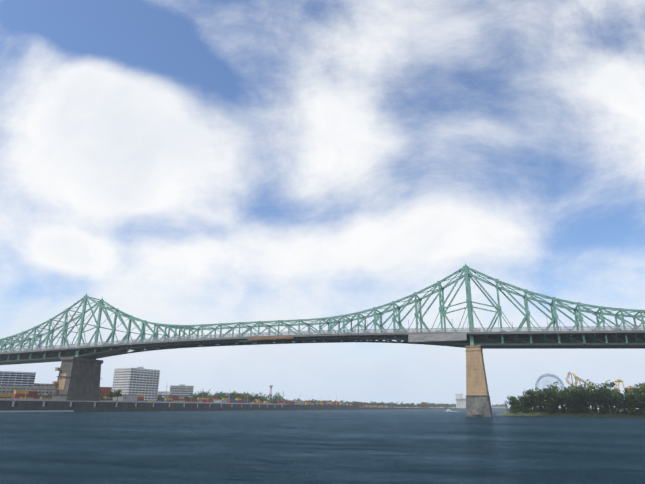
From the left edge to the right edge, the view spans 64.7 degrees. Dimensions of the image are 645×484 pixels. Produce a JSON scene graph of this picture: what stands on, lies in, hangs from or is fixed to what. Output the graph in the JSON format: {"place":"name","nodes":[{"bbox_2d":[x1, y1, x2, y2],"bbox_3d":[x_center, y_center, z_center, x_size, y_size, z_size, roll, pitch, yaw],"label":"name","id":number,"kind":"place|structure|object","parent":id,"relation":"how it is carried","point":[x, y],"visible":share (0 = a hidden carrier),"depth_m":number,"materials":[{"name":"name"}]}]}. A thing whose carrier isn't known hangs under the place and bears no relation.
{"place":"outdoors","nodes":[
{"label":"outdoors","id":0,"kind":"place"},
{"bbox_2d":[0,400,359,411],"bbox_3d":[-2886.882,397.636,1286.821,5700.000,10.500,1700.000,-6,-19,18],"label":"quay wall","id":1,"kind":"structure","parent":0,"point":[5,405],"depth_m":502.10,"materials":[{"name":"concrete"}]},
{"bbox_2d":[0,371,35,385],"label":"building","id":2,"kind":"structure","parent":1,"relation":"on","point":[9,378],"depth_m":652.34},
{"bbox_2d":[0,386,55,397],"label":"building","id":3,"kind":"structure","parent":1,"relation":"on","point":[43,390],"depth_m":606.67,"materials":[{"name":"stone"}]},
{"bbox_2d":[34,383,55,386],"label":"building","id":4,"kind":"structure","parent":1,"relation":"on","point":[45,385],"depth_m":682.35,"materials":[{"name":"stone"}]},
{"bbox_2d":[51,357,102,400],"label":"pier","id":5,"kind":"structure","parent":1,"relation":"on","point":[79,378],"depth_m":436.66,"materials":[{"name":"grey concrete"}]},
{"bbox_2d":[99,387,111,393],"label":"building","id":6,"kind":"structure","parent":1,"relation":"on","point":[105,390],"depth_m":533.21,"materials":[{"name":"brick"}]},
{"bbox_2d":[112,366,159,400],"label":"building","id":7,"kind":"structure","parent":1,"relation":"on","point":[143,381],"depth_m":582.39,"materials":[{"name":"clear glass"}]},
{"bbox_2d":[0,399,286,411],"bbox_3d":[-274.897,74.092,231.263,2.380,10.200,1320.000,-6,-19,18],"label":"quay fittings","id":8,"kind":"object","parent":1,"relation":"on","point":[71,403],"visible":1,"depth_m":421.25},
{"bbox_2d":[158,391,170,397],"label":"building","id":9,"kind":"structure","parent":1,"relation":"on","point":[164,393],"depth_m":826.79,"materials":[{"name":"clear glass"}]},
{"bbox_2d":[0,378,336,404],"bbox_3d":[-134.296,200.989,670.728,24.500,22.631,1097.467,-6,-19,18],"label":"quay clutter","id":10,"kind":"object","parent":1,"relation":"on","point":[130,398],"visible":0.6,"depth_m":513.78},
{"bbox_2d":[170,384,193,397],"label":"building","id":11,"kind":"structure","parent":1,"relation":"on","point":[182,390],"depth_m":909.39,"materials":[{"name":"concrete"}]},
{"bbox_2d":[0,409,644,483],"bbox_3d":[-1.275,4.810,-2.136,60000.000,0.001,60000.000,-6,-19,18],"label":"water","id":12,"kind":"structure","parent":0,"point":[412,446],"depth_m":67.99,"materials":[{"name":"blue liquid"}]},
{"bbox_2d":[465,345,492,416],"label":"pier","id":13,"kind":"structure","parent":12,"relation":"in","point":[478,403],"depth_m":325.88,"materials":[{"name":"stone"}]},
{"bbox_2d":[0,263,644,364],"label":"bridge truss","id":14,"kind":"object","parent":13,"relation":"on","point":[467,275],"visible":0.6,"depth_m":378.31,"materials":[{"name":"green metal"}]},
{"bbox_2d":[248,335,293,339],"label":"rust panel","id":15,"kind":"object","parent":14,"relation":"attached to","point":[272,337],"visible":0.93,"depth_m":386.77,"materials":[{"name":"brown metal"}]},
{"bbox_2d":[35,328,621,349],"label":"traffic","id":16,"kind":"object","parent":14,"relation":"on","point":[398,330],"depth_m":361.69,"materials":[{"name":"paint"}]},
{"bbox_2d":[408,332,466,342],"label":"grey enclosure","id":17,"kind":"object","parent":14,"relation":"attached to","point":[438,337],"visible":1,"depth_m":346.24,"materials":[{"name":"grey metal"}]},
{"bbox_2d":[0,333,644,364],"bbox_3d":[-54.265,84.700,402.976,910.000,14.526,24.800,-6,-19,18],"label":"bridge floor system","id":18,"kind":"object","parent":13,"relation":"on","point":[549,336],"visible":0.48,"depth_m":345.10,"materials":[{"name":"black metal"}]},
{"bbox_2d":[0,330,644,353],"bbox_3d":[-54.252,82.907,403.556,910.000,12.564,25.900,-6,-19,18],"label":"bridge deck","id":19,"kind":"structure","parent":18,"relation":"on","point":[524,332],"depth_m":364.46,"materials":[{"name":"grey metal"}]},
{"bbox_2d":[1,326,643,351],"bbox_3d":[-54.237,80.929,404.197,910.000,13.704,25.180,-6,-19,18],"label":"bridge fence","id":20,"kind":"object","parent":19,"relation":"on","point":[290,333],"visible":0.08,"depth_m":375.50,"materials":[{"name":"grey metal"}]},
{"bbox_2d":[0,317,644,351],"bbox_3d":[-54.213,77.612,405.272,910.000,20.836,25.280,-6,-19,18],"label":"bridge rail poles","id":21,"kind":"object","parent":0,"point":[331,332],"visible":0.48,"depth_m":373.56,"materials":[{"name":"grey metal"}]},
{"bbox_2d":[0,0,644,408],"label":"sky","id":22,"kind":"structure","parent":0,"point":[174,162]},
{"bbox_2d":[360,407,598,409],"bbox_3d":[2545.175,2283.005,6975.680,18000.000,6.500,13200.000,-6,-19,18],"label":"land","id":23,"kind":"structure","parent":0,"point":[362,408],"depth_m":1496.41,"materials":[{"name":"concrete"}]},
{"bbox_2d":[0,390,392,407],"bbox_3d":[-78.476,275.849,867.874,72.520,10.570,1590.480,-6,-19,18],"label":"containers","id":24,"kind":"object","parent":23,"relation":"on","point":[19,394],"visible":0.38,"depth_m":652.70,"materials":[{"name":"metal"}]},
{"bbox_2d":[37,389,507,407],"bbox_3d":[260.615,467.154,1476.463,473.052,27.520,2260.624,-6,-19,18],"label":"shore trees","id":25,"kind":"object","parent":23,"relation":"on","point":[199,395],"depth_m":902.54,"materials":[{"name":"green plant"}]},
{"bbox_2d":[455,394,465,407],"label":"ship","id":26,"kind":"object","parent":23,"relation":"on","point":[460,401],"visible":0.73,"depth_m":1751.82,"materials":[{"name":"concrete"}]},
{"bbox_2d":[496,410,644,417],"bbox_3d":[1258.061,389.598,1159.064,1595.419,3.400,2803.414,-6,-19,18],"label":"grassy bank","id":27,"kind":"structure","parent":0,"point":[606,415],"depth_m":337.75,"materials":[{"name":"green plant"}]},
{"bbox_2d":[535,373,564,407],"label":"ferris wheel","id":28,"kind":"object","parent":27,"relation":"on","point":[541,377],"visible":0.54,"depth_m":673.12,"materials":[{"name":"paint"}]},
{"bbox_2d":[504,379,644,414],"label":"island trees","id":29,"kind":"object","parent":27,"relation":"on","point":[596,397],"depth_m":351.55,"materials":[{"name":"green plant"}]},
{"bbox_2d":[565,371,597,389],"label":"coaster","id":30,"kind":"object","parent":27,"relation":"on","point":[579,380],"visible":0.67,"depth_m":526.51,"materials":[{"name":"beige metal"}]},
{"bbox_2d":[616,380,626,393],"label":"pendulum ride","id":31,"kind":"object","parent":27,"relation":"on","point":[618,381],"visible":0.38,"depth_m":502.46}
]}

